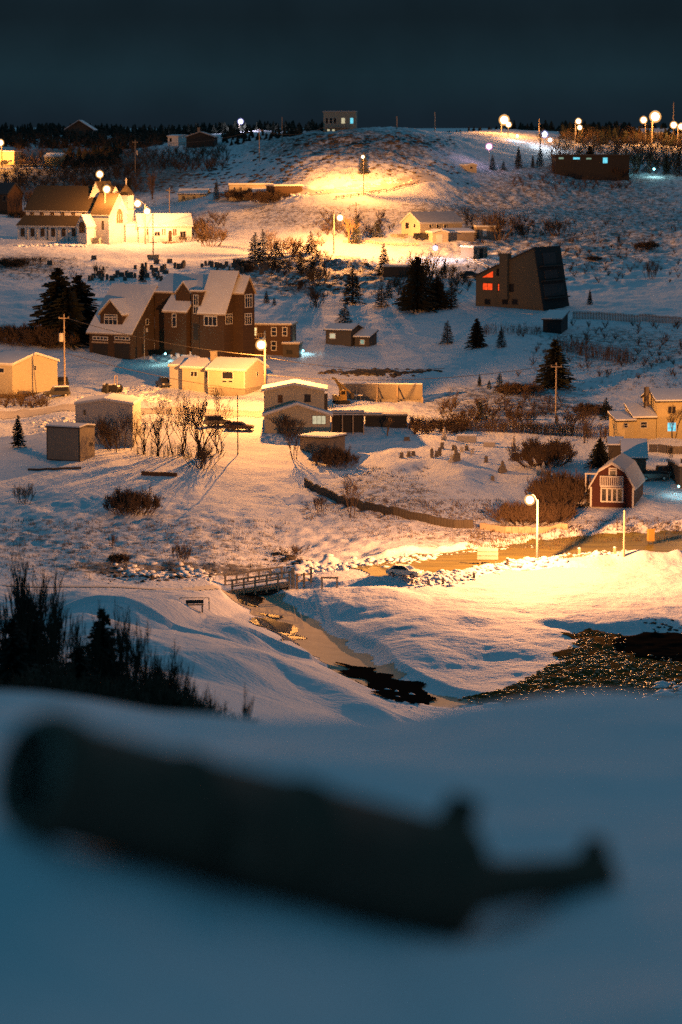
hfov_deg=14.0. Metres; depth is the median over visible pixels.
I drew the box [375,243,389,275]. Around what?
spruce tree
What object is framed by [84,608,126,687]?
spruce tree
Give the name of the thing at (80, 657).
spruce tree
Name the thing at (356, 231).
spruce tree
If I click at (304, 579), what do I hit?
timber fence
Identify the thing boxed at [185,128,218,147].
dark bungalow
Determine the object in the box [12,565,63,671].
bare tree
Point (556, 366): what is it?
utility pole
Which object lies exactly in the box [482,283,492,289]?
window
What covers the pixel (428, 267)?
bare shrub
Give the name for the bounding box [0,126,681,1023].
ground
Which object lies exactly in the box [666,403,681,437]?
bare tree
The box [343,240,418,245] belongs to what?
rail fence
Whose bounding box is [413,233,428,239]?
parked car
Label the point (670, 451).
bare tree
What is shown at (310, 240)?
spruce tree
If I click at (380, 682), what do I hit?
stream outlet
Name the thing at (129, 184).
spruce tree
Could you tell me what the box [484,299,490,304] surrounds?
window
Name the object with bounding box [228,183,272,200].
long house
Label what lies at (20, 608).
bare tree
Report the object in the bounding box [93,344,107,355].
garage door
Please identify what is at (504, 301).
window
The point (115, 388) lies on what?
tractor
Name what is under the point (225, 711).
twiggy bush
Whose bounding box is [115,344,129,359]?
garage door
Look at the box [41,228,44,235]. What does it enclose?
window
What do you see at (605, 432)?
hedge
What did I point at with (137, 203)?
street lamp
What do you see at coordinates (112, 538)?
bare shrub
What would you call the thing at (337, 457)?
twiggy bush
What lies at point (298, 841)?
cannon
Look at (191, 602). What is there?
picnic bench
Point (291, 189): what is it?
brown cabin
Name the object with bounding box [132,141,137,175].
utility pole
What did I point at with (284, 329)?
window
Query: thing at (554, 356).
spruce tree
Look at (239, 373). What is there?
bungalow
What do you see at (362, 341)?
window
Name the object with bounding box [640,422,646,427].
window
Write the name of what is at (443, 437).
gravestone
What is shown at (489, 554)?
sign board
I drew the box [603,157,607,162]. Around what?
window
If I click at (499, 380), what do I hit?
spruce tree
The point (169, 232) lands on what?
door
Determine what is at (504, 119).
street lamp
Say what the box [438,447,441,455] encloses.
gravestone
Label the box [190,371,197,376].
window
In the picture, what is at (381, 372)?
bare earth
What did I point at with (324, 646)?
stream ice
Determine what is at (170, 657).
bare tree
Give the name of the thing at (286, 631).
stream pool
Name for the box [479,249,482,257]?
doorway
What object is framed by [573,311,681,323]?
picket fence
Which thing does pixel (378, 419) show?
long shed
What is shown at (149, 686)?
twiggy bush
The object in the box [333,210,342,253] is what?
street lamp
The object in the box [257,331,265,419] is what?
street lamp
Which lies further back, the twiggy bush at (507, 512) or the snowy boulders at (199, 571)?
the twiggy bush at (507, 512)
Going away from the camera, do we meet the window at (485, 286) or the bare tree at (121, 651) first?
the bare tree at (121, 651)
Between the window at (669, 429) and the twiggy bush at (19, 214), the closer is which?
the window at (669, 429)
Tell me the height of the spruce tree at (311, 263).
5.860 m
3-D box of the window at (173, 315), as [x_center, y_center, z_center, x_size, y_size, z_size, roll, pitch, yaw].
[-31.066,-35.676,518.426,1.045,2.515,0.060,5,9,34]
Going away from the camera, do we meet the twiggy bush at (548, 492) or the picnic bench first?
the picnic bench
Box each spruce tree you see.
[0,618,44,688]
[9,415,26,447]
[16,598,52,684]
[27,268,88,343]
[40,287,91,350]
[52,646,103,687]
[69,275,99,324]
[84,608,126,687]
[125,175,134,193]
[137,264,146,281]
[213,179,219,199]
[247,233,264,262]
[255,229,268,264]
[263,291,268,302]
[269,245,283,267]
[292,254,307,273]
[303,231,319,253]
[307,255,316,278]
[336,305,352,322]
[340,266,366,304]
[349,218,362,243]
[357,153,370,173]
[368,220,385,237]
[373,286,389,307]
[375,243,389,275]
[385,279,394,296]
[392,256,439,313]
[427,277,454,310]
[439,321,454,343]
[443,284,458,306]
[464,318,487,349]
[476,374,481,385]
[476,400,486,419]
[489,154,496,169]
[492,373,502,392]
[495,329,506,347]
[500,161,506,170]
[514,147,523,167]
[532,339,575,390]
[535,146,543,166]
[584,438,607,468]
[585,146,592,153]
[586,291,592,304]
[599,397,611,419]
[662,152,671,174]
[672,150,681,176]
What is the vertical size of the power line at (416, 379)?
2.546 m
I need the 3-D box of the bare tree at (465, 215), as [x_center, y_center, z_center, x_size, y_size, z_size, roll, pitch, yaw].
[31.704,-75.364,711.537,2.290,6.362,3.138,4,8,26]
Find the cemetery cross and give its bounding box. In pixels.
[147,232,158,259]
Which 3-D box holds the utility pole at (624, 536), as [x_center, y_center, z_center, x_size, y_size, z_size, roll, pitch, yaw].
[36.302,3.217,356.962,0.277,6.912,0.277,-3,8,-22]
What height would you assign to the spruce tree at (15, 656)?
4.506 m
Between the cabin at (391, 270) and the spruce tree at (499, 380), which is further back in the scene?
the cabin at (391, 270)
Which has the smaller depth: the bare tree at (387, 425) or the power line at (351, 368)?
the bare tree at (387, 425)
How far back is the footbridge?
339.40 m
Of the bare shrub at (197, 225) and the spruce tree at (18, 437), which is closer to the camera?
the spruce tree at (18, 437)
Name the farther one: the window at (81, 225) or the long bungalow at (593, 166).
the long bungalow at (593, 166)
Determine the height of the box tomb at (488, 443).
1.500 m
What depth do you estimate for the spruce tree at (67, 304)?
529.97 m
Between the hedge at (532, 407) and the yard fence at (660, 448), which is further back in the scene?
the hedge at (532, 407)
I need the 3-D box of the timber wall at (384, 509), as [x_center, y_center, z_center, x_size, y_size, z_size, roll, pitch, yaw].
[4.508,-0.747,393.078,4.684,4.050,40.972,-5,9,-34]
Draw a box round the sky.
[0,0,681,128]
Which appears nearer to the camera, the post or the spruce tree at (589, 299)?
the post
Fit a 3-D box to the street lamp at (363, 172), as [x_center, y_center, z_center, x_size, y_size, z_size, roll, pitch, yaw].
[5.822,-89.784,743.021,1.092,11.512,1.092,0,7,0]
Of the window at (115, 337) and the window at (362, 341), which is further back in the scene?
the window at (362, 341)
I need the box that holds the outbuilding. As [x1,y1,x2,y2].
[541,310,569,333]
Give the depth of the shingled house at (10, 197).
779.43 m
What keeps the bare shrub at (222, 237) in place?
on the ground at (88, 936)
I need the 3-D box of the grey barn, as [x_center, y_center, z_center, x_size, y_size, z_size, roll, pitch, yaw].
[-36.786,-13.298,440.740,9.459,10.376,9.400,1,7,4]
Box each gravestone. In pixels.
[91,255,96,259]
[430,448,433,457]
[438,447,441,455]
[441,427,446,440]
[448,454,453,462]
[453,446,459,461]
[498,460,506,473]
[511,435,516,450]
[536,466,540,475]
[540,462,545,474]
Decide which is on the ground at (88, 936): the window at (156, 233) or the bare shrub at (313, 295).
the bare shrub at (313, 295)
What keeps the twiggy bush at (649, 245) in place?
on the ground at (88, 936)
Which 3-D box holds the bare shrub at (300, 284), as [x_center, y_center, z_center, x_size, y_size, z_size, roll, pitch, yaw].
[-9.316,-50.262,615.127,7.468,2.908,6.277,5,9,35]
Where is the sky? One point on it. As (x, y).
(399, 63)
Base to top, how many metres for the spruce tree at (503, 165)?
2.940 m
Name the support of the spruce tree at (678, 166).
on the ground at (88, 936)
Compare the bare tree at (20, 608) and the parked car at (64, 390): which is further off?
the parked car at (64, 390)
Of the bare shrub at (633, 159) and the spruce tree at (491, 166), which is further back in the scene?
the bare shrub at (633, 159)
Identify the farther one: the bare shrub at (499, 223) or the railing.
the bare shrub at (499, 223)
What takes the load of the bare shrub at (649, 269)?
on the ground at (88, 936)
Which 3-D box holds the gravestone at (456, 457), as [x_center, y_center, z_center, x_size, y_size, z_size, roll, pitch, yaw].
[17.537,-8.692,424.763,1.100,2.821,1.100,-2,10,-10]
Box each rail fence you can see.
[335,181,418,198]
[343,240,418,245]
[467,257,489,267]
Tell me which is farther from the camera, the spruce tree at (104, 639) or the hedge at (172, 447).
the hedge at (172, 447)
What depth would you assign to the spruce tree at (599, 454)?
417.08 m
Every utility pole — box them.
[58,314,68,384]
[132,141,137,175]
[237,395,237,453]
[256,128,261,161]
[551,363,561,424]
[623,510,624,556]
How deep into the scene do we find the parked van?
390.51 m
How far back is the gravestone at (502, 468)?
418.63 m
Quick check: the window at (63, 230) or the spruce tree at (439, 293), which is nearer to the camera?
the spruce tree at (439, 293)
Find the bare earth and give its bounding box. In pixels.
[341,369,441,375]
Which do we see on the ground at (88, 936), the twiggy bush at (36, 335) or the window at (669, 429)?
the twiggy bush at (36, 335)
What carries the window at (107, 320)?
in the brick house at (212, 310)
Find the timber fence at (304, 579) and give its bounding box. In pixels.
[296,567,311,588]
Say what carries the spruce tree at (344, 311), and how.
on the ground at (88, 936)
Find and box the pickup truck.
[155,377,171,387]
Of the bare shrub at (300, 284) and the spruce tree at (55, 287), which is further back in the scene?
the bare shrub at (300, 284)
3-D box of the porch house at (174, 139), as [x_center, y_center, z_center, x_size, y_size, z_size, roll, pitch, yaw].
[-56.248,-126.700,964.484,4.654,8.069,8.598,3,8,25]
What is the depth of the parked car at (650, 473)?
406.26 m
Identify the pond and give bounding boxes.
[611,632,681,660]
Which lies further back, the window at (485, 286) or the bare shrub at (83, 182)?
the bare shrub at (83, 182)
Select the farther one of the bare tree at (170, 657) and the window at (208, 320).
the window at (208, 320)
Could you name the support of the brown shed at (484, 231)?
on the ground at (88, 936)
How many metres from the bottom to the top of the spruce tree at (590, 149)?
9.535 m
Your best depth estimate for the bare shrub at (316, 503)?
389.38 m
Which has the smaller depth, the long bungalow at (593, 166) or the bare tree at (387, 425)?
the bare tree at (387, 425)
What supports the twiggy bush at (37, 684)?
on the ground at (88, 936)
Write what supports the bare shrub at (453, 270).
on the ground at (88, 936)
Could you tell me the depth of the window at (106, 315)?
522.69 m
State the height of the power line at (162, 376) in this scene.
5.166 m
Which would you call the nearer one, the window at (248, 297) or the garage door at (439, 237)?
the window at (248, 297)
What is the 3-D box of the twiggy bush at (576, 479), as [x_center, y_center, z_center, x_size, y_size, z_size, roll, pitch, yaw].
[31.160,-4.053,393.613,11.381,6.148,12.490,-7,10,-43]
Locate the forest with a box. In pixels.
[0,119,681,167]
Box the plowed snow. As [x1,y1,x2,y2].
[0,167,627,587]
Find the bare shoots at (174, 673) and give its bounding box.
[135,654,196,694]
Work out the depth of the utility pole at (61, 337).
470.27 m
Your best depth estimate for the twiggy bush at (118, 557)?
350.19 m
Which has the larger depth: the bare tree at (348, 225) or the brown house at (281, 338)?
the bare tree at (348, 225)
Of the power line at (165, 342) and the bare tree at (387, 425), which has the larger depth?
the power line at (165, 342)
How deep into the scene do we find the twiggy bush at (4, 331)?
527.29 m
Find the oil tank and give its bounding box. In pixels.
[93,238,100,243]
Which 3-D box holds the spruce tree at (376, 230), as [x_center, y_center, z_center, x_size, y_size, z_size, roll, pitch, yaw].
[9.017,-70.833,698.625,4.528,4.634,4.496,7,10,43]
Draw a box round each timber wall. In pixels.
[304,478,472,528]
[480,523,567,533]
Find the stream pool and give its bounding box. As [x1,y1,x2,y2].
[249,613,307,644]
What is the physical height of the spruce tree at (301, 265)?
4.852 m
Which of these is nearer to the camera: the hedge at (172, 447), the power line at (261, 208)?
the hedge at (172, 447)
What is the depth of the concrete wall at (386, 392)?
477.32 m
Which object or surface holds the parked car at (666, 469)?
on the ground at (88, 936)
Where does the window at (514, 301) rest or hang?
in the modern house at (533, 278)
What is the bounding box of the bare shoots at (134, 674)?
[109,653,167,695]
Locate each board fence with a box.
[28,467,80,470]
[141,471,176,476]
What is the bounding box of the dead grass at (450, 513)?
[0,135,681,580]
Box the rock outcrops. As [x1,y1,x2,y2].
[135,130,468,293]
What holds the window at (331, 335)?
in the house at (350, 334)
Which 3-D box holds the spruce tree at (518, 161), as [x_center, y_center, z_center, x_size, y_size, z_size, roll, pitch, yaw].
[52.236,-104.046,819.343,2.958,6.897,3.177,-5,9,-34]
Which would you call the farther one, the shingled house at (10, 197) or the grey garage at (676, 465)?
the shingled house at (10, 197)
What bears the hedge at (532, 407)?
on the ground at (88, 936)
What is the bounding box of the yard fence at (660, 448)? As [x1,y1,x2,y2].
[649,444,681,453]
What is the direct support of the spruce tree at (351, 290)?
on the ground at (88, 936)
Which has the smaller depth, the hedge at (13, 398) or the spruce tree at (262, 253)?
the hedge at (13, 398)
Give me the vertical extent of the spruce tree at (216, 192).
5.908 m
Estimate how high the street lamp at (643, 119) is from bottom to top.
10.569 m
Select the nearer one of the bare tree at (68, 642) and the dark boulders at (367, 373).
the bare tree at (68, 642)
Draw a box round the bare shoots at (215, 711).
[202,701,239,715]
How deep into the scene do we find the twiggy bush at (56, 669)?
91.87 m
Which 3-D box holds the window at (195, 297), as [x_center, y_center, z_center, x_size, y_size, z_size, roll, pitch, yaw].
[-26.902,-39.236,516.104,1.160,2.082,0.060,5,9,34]
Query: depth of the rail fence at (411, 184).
746.46 m
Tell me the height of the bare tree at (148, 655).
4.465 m
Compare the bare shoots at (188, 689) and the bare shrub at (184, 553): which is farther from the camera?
the bare shrub at (184, 553)
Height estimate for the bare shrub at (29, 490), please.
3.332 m
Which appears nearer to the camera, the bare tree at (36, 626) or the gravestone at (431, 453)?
the bare tree at (36, 626)
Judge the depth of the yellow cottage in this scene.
768.31 m
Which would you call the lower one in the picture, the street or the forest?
the street
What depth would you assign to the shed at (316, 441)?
432.33 m
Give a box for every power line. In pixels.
[64,317,263,355]
[66,353,260,391]
[139,129,258,142]
[169,189,332,212]
[266,357,443,369]
[269,364,555,379]
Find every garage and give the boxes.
[425,228,474,242]
[666,458,681,487]
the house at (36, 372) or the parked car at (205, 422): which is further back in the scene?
the house at (36, 372)
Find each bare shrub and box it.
[12,481,36,503]
[19,188,34,204]
[19,256,45,264]
[67,178,99,185]
[92,262,108,275]
[94,413,140,451]
[108,534,117,547]
[169,543,193,562]
[179,443,226,470]
[193,219,212,236]
[193,226,228,246]
[268,414,305,436]
[272,235,304,255]
[279,544,310,556]
[284,279,316,290]
[300,264,330,285]
[305,287,328,307]
[313,495,326,512]
[405,247,449,282]
[438,263,462,278]
[448,407,475,419]
[474,209,519,240]
[503,407,541,427]
[513,223,534,234]
[541,218,571,235]
[552,408,585,426]
[611,151,657,172]
[611,167,641,177]
[643,261,659,278]
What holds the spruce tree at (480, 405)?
on the ground at (88, 936)
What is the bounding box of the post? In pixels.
[105,383,108,393]
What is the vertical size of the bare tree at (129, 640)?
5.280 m
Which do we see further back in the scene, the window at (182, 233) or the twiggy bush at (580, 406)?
the window at (182, 233)
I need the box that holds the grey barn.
[74,393,141,447]
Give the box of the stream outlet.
[335,662,435,704]
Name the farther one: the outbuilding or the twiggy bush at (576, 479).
the outbuilding
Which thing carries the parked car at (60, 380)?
on the ground at (88, 936)
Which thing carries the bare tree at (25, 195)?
on the ground at (88, 936)
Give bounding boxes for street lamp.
[0,138,2,165]
[104,184,109,202]
[135,198,145,206]
[145,206,149,243]
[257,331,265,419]
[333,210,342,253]
[362,154,363,191]
[501,114,507,132]
[526,492,538,558]
[641,115,645,143]
[651,110,658,144]
[671,120,677,143]
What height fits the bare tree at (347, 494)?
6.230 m
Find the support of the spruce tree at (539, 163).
on the ground at (88, 936)
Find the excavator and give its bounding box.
[332,377,353,403]
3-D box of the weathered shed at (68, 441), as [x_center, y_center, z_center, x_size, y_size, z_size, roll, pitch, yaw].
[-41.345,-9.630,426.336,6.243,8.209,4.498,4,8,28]
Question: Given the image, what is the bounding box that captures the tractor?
[101,375,122,392]
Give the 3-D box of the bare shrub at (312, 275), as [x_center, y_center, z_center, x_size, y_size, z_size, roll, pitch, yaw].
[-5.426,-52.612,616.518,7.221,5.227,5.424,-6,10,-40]
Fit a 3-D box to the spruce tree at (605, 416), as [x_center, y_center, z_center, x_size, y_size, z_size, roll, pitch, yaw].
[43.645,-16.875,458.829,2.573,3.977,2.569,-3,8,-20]
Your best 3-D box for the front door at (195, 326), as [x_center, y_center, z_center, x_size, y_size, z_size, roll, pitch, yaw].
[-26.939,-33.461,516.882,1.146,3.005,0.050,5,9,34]
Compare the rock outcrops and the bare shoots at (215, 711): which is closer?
the bare shoots at (215, 711)
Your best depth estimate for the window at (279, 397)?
445.88 m
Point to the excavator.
(341, 398)
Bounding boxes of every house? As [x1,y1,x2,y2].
[0,151,21,164]
[0,182,23,214]
[0,350,59,397]
[64,120,97,134]
[86,270,256,359]
[167,134,187,145]
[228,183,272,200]
[255,321,302,357]
[261,379,332,433]
[323,111,357,131]
[323,323,378,346]
[390,211,463,238]
[473,245,570,314]
[585,453,644,507]
[607,387,681,438]
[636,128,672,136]
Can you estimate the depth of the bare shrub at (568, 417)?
449.67 m
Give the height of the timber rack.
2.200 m
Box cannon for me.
[0,711,617,940]
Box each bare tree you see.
[0,538,40,649]
[4,556,60,637]
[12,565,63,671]
[21,185,34,208]
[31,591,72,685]
[39,581,86,678]
[70,597,104,679]
[95,614,133,688]
[108,603,145,688]
[123,407,152,454]
[128,617,156,679]
[143,387,204,454]
[145,169,156,198]
[146,407,182,455]
[151,642,179,675]
[172,385,232,456]
[206,416,235,452]
[241,682,254,717]
[265,230,278,248]
[278,424,304,458]
[341,476,361,517]
[342,215,361,242]
[384,417,393,435]
[460,206,469,227]
[536,126,544,148]
[578,404,598,442]
[612,136,622,149]
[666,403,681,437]
[667,446,673,457]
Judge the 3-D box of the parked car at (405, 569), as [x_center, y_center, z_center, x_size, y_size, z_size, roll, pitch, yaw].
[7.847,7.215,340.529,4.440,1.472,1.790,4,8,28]
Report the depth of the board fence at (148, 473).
415.79 m
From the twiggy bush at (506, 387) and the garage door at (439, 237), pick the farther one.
the garage door at (439, 237)
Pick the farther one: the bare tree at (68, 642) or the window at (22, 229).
the window at (22, 229)
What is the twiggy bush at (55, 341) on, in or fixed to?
on the ground at (88, 936)
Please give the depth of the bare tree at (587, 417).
435.53 m
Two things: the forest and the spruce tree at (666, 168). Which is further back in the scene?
the forest
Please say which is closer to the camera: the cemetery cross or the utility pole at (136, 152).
the cemetery cross
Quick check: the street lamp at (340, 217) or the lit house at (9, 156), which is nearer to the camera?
the street lamp at (340, 217)
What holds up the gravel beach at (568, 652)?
on the ground at (88, 936)
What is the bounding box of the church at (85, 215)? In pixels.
[16,181,134,244]
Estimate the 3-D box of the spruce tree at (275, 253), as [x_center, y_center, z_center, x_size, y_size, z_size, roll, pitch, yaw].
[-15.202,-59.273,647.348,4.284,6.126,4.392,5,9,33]
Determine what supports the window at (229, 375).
in the bungalow at (239, 373)
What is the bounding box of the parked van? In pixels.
[576,492,589,505]
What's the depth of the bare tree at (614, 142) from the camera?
875.79 m
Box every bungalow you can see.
[168,351,268,395]
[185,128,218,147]
[550,154,630,180]
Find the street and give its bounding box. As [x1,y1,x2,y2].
[0,404,334,418]
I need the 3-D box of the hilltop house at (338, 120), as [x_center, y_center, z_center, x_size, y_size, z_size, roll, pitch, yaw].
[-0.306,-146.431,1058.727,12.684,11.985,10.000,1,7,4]
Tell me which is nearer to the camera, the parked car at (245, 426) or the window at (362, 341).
the parked car at (245, 426)
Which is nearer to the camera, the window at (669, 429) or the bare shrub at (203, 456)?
the bare shrub at (203, 456)
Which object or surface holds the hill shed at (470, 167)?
on the ground at (88, 936)
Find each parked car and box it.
[43,385,70,397]
[58,377,68,384]
[203,415,231,426]
[225,421,253,430]
[386,564,423,577]
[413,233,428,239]
[460,271,477,275]
[642,469,669,480]
[655,465,671,474]
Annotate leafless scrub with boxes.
[0,125,681,434]
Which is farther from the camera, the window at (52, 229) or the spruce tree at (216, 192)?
the spruce tree at (216, 192)
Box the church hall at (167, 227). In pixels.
[125,213,199,242]
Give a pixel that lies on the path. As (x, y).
(208, 587)
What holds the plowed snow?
on the ground at (88, 936)
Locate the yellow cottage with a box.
[177,188,209,201]
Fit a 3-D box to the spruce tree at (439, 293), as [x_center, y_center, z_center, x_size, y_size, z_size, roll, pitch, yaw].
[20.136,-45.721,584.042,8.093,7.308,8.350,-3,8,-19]
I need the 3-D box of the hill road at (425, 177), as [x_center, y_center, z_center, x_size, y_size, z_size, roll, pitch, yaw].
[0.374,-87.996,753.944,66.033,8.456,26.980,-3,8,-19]
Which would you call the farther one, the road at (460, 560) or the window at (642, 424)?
the window at (642, 424)
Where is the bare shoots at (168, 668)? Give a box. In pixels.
[115,643,183,692]
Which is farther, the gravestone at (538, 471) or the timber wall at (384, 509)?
the gravestone at (538, 471)
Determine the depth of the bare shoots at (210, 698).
93.46 m
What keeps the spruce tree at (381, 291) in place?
on the ground at (88, 936)
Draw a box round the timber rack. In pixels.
[320,577,338,588]
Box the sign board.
[477,547,497,563]
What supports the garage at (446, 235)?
on the ground at (88, 936)
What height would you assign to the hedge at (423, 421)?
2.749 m
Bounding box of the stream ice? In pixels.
[222,589,475,707]
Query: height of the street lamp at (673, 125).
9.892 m
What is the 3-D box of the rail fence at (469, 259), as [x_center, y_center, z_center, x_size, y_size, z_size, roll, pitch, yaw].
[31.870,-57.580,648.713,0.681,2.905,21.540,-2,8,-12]
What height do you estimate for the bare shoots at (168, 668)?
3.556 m
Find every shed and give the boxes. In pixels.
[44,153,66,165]
[45,422,95,461]
[298,431,346,454]
[331,410,364,434]
[364,412,407,427]
[459,163,477,172]
[460,245,487,258]
[474,225,500,239]
[606,436,647,472]
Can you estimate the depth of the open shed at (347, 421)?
447.45 m
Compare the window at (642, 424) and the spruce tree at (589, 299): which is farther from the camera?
the spruce tree at (589, 299)
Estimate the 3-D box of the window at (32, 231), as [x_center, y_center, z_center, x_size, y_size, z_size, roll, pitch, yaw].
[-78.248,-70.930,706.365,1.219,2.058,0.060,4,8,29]
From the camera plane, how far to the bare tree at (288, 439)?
426.97 m
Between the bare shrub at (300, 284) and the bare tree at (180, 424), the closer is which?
the bare tree at (180, 424)
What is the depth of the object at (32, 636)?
113.33 m
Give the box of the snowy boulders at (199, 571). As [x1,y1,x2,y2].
[113,562,681,710]
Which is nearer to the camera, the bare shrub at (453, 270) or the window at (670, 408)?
the window at (670, 408)
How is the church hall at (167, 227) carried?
on the ground at (88, 936)
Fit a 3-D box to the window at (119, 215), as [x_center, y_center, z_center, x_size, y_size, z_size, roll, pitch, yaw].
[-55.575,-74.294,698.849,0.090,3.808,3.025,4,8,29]
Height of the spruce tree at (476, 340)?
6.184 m
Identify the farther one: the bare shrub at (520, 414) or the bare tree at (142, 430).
the bare shrub at (520, 414)
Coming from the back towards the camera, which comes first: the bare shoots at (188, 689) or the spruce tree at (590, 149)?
the spruce tree at (590, 149)
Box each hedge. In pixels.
[0,387,36,404]
[131,438,211,458]
[409,413,454,428]
[452,415,577,436]
[480,321,540,334]
[505,398,554,416]
[551,332,635,363]
[573,421,610,438]
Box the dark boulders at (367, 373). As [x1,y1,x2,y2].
[97,367,681,700]
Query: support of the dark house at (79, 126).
on the ground at (88, 936)
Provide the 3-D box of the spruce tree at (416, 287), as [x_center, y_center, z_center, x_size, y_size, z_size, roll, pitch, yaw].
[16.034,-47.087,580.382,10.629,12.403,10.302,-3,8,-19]
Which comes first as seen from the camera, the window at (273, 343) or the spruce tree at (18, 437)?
the spruce tree at (18, 437)
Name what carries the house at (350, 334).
on the ground at (88, 936)
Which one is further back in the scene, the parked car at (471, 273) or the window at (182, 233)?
the window at (182, 233)
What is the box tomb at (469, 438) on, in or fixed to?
on the ground at (88, 936)
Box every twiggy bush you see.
[0,256,29,267]
[0,322,34,343]
[0,655,139,706]
[0,656,128,700]
[0,672,207,713]
[2,321,60,346]
[8,209,25,217]
[29,328,81,347]
[77,680,214,714]
[101,483,163,515]
[107,551,132,562]
[136,690,222,714]
[172,701,261,719]
[217,187,254,200]
[243,188,289,202]
[309,443,361,467]
[483,496,564,525]
[493,379,547,395]
[507,433,577,468]
[517,498,578,523]
[524,464,593,504]
[527,468,589,507]
[570,401,613,415]
[584,256,601,260]
[632,240,660,249]
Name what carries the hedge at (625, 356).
on the ground at (88, 936)
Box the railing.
[179,597,209,609]
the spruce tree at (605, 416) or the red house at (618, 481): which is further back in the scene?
the spruce tree at (605, 416)
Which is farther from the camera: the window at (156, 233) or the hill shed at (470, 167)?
the hill shed at (470, 167)
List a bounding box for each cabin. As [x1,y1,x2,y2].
[265,184,303,195]
[382,264,408,277]
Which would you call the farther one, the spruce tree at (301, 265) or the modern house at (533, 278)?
the spruce tree at (301, 265)
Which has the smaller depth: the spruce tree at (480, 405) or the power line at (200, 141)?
the spruce tree at (480, 405)
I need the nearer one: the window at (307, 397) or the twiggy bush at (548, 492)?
the twiggy bush at (548, 492)
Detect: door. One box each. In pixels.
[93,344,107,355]
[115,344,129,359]
[168,231,171,240]
[193,324,197,339]
[436,234,442,242]
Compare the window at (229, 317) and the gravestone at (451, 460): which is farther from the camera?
the window at (229, 317)
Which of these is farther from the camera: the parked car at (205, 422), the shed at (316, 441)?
the parked car at (205, 422)
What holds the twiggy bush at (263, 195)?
on the ground at (88, 936)
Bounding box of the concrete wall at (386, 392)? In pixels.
[339,383,422,402]
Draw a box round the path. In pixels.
[2,584,224,591]
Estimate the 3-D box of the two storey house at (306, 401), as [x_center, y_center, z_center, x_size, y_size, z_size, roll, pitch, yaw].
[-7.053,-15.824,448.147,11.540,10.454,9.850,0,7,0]
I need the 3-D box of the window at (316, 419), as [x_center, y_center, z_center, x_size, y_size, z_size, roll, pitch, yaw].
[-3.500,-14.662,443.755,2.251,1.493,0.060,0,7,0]
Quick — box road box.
[647,529,654,543]
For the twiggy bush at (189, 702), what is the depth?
91.79 m
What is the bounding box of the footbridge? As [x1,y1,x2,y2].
[221,566,294,595]
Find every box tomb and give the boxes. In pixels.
[457,434,476,442]
[483,440,495,446]
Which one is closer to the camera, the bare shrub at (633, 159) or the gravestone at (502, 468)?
the gravestone at (502, 468)
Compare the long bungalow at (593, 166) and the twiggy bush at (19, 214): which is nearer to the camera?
the twiggy bush at (19, 214)
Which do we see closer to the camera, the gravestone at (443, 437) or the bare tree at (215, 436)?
the bare tree at (215, 436)
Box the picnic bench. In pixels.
[186,600,203,612]
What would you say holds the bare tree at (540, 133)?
on the ground at (88, 936)
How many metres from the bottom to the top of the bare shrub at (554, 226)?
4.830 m
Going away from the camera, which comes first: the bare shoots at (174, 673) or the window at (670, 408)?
the bare shoots at (174, 673)
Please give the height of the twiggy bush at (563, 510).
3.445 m
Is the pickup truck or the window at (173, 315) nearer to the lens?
the pickup truck
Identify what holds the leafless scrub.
on the ground at (88, 936)
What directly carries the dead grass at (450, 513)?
on the ground at (88, 936)
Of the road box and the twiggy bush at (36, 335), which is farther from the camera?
the twiggy bush at (36, 335)
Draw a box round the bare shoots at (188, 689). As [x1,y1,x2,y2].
[156,663,207,704]
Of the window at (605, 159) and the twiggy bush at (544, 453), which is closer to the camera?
the twiggy bush at (544, 453)
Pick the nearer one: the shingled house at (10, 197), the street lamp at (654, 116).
the shingled house at (10, 197)
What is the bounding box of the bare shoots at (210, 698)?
[178,681,226,713]
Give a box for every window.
[21,228,24,235]
[30,228,34,235]
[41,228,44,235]
[51,228,54,235]
[61,228,65,235]
[72,228,75,235]
[79,222,84,232]
[92,336,107,340]
[104,314,116,316]
[104,317,116,323]
[114,336,129,340]
[116,208,122,223]
[154,231,159,235]
[172,314,176,326]
[180,231,185,239]
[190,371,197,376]
[193,295,197,305]
[193,306,197,313]
[204,316,216,325]
[222,371,233,379]
[225,313,232,323]
[245,294,251,307]
[245,313,251,324]
[271,327,276,335]
[271,341,276,350]
[277,395,282,402]
[282,327,286,335]
[304,394,310,401]
[312,415,325,424]
[329,333,335,338]
[360,339,364,344]
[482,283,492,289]
[484,271,492,276]
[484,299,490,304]
[502,299,507,304]
[509,284,513,291]
[511,299,517,304]
[600,487,623,502]
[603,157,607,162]
[609,468,616,477]
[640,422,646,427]
[667,406,675,413]
[667,422,676,431]
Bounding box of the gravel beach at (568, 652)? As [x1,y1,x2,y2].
[466,628,681,704]
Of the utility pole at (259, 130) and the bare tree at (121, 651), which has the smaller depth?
the bare tree at (121, 651)
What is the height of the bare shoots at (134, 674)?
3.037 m
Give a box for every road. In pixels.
[217,172,440,202]
[347,530,681,576]
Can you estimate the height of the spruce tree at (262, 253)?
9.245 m
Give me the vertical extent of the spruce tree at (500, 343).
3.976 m
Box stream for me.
[236,594,264,606]
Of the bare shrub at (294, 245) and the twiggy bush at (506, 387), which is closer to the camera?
the twiggy bush at (506, 387)

